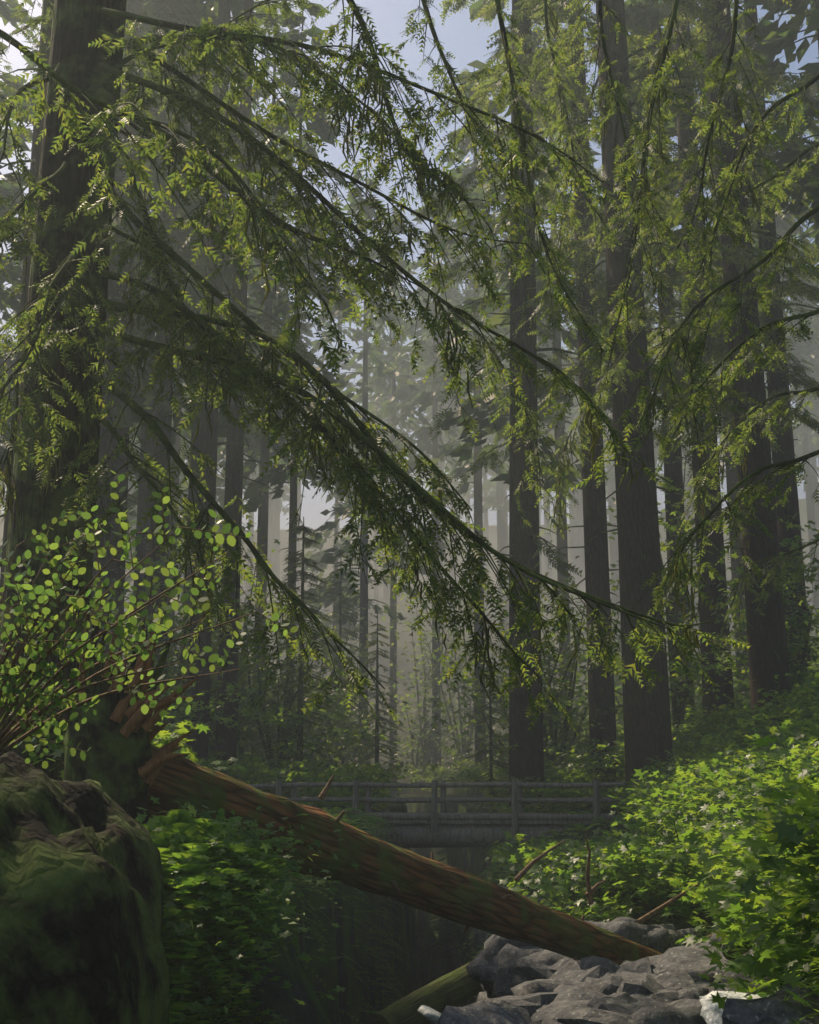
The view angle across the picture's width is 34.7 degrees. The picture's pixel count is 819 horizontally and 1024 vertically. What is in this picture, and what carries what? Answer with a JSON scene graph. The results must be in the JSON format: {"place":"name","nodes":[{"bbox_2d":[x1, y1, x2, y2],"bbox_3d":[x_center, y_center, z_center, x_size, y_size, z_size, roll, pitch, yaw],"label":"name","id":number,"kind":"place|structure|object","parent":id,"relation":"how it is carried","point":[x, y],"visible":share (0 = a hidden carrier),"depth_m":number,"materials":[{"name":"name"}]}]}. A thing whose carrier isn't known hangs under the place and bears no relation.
{"place":"outdoors","nodes":[
{"label":"outdoors","id":0,"kind":"place"},
{"bbox_2d":[0,470,297,767],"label":"shrub","id":1,"kind":"object","parent":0,"point":[7,689],"depth_m":5.45,"materials":[{"name":"green plant"}]},
{"bbox_2d":[0,498,814,1023],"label":"terrain","id":2,"kind":"structure","parent":0,"point":[304,988],"depth_m":46.85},
{"bbox_2d":[0,0,126,780],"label":"trunk","id":3,"kind":"object","parent":2,"relation":"on","point":[77,25],"visible":0.3,"depth_m":14.40,"materials":[{"name":"brown plant"}]},
{"bbox_2d":[0,752,169,1023],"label":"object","id":4,"kind":"object","parent":2,"relation":"on","point":[81,904],"visible":1,"depth_m":6.95,"materials":[{"name":"stone"}]},
{"bbox_2d":[63,693,151,823],"bbox_3d":[-2.579,3.020,11.094,0.876,2.937,0.861,-3,-9,14],"label":"stump","id":5,"kind":"object","parent":2,"relation":"on","point":[114,761],"visible":0.25,"depth_m":10.95,"materials":[{"name":"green plant"}]},
{"bbox_2d":[64,586,198,785],"bbox_3d":[-2.361,1.465,11.296,1.181,1.777,0.662,0,-12,0],"label":"splintered wood","id":6,"kind":"object","parent":5,"relation":"attached to","point":[149,770],"depth_m":11.11,"materials":[{"name":"brown wood"}]},
{"bbox_2d":[135,796,360,1023],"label":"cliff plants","id":7,"kind":"object","parent":2,"relation":"on","point":[222,898],"visible":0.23,"depth_m":9.05,"materials":[{"name":"green plant"}]},
{"bbox_2d":[147,744,661,964],"bbox_3d":[0.859,4.448,14.810,0.683,0.727,10.356,-11,-32,43],"label":"fallen log","id":8,"kind":"object","parent":2,"relation":"on","point":[451,893],"visible":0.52,"depth_m":13.47,"materials":[{"name":"brown wood"}]},
{"bbox_2d":[203,774,727,961],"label":"dead branches","id":9,"kind":"object","parent":8,"relation":"attached to","point":[526,869],"visible":0.54,"depth_m":16.06,"materials":[{"name":"brown wood"}]},
{"bbox_2d":[0,0,811,814],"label":"trunks","id":10,"kind":"object","parent":2,"relation":"on","point":[646,734],"visible":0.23,"depth_m":48.53,"materials":[{"name":"brown plant"}]},
{"bbox_2d":[0,0,818,735],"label":"foliage","id":11,"kind":"object","parent":2,"relation":"on","point":[362,270],"visible":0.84,"depth_m":12.60,"materials":[{"name":"green plant"}]},
{"bbox_2d":[0,0,818,751],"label":"foliage","id":12,"kind":"object","parent":2,"relation":"on","point":[774,40],"visible":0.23,"depth_m":74.61,"materials":[{"name":"green plant"}]},
{"bbox_2d":[0,0,818,710],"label":"branches","id":13,"kind":"object","parent":2,"relation":"on","point":[104,98],"visible":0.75,"depth_m":12.82,"materials":[{"name":"green plant"}]},
{"bbox_2d":[0,5,802,701],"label":"hanging moss","id":14,"kind":"object","parent":13,"relation":"hanging from","point":[588,415],"visible":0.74,"depth_m":12.41,"materials":[{"name":"green plant"}]},
{"bbox_2d":[0,669,818,1023],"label":"shrubs","id":15,"kind":"object","parent":2,"relation":"on","point":[774,833],"visible":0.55,"depth_m":16.66,"materials":[{"name":"green plant"}]},
{"bbox_2d":[0,0,818,1023],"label":"conifer trees","id":16,"kind":"object","parent":2,"relation":"on","point":[680,708],"visible":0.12,"depth_m":55.58,"materials":[{"name":"green plant"}]},
{"bbox_2d":[0,0,818,750],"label":"trunks","id":17,"kind":"object","parent":2,"relation":"on","point":[674,470],"visible":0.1,"depth_m":68.85,"materials":[{"name":"grey plant"}]},
{"bbox_2d":[22,0,818,1022],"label":"foliage","id":18,"kind":"object","parent":2,"relation":"on","point":[564,14],"visible":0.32,"depth_m":49.42,"materials":[{"name":"green plant"}]},
{"bbox_2d":[249,779,639,847],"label":"bridge","id":19,"kind":"structure","parent":2,"relation":"on","point":[434,828],"depth_m":39.03,"materials":[{"name":"grey wood"}]},
{"bbox_2d":[91,419,818,782],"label":"broadleaf","id":20,"kind":"object","parent":2,"relation":"on","point":[309,733],"visible":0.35,"depth_m":57.00,"materials":[{"name":"green plant"}]},
{"bbox_2d":[141,726,817,1023],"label":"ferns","id":21,"kind":"object","parent":2,"relation":"on","point":[187,893],"visible":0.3,"depth_m":9.21,"materials":[{"name":"green plant"}]},
{"bbox_2d":[155,607,818,864],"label":"undergrowth","id":22,"kind":"object","parent":2,"relation":"on","point":[698,731],"visible":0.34,"depth_m":45.87,"materials":[{"name":"green plant"}]},
{"bbox_2d":[372,860,679,1023],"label":"fallen log","id":23,"kind":"object","parent":2,"relation":"on","point":[457,987],"visible":0.18,"depth_m":20.54,"materials":[{"name":"wood"}]},
{"bbox_2d":[287,737,805,988],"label":"shrub stems","id":24,"kind":"object","parent":2,"relation":"on","point":[685,868],"visible":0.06,"depth_m":20.92,"materials":[{"name":"plant"}]},
{"bbox_2d":[434,885,818,1023],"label":"rocks","id":25,"kind":"object","parent":2,"relation":"on","point":[668,985],"visible":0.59,"depth_m":11.99,"materials":[{"name":"grey stone"}]},
{"bbox_2d":[722,922,769,959],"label":"leaves","id":26,"kind":"object","parent":2,"relation":"on","point":[730,953],"visible":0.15,"depth_m":12.51,"materials":[{"name":"green plant"}]},
{"bbox_2d":[0,0,818,529],"label":"sky","id":27,"kind":"structure","parent":0,"point":[460,37],"materials":[{"name":"white"}]},
{"bbox_2d":[428,992,511,1023],"bbox_3d":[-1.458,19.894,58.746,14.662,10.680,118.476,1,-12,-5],"label":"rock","id":28,"kind":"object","parent":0,"point":[501,994],"depth_m":17.48,"materials":[{"name":"grey stone"}]},
{"bbox_2d":[417,991,763,1023],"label":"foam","id":29,"kind":"object","parent":28,"relation":"on","point":[711,1013],"visible":0.47,"depth_m":9.72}
]}

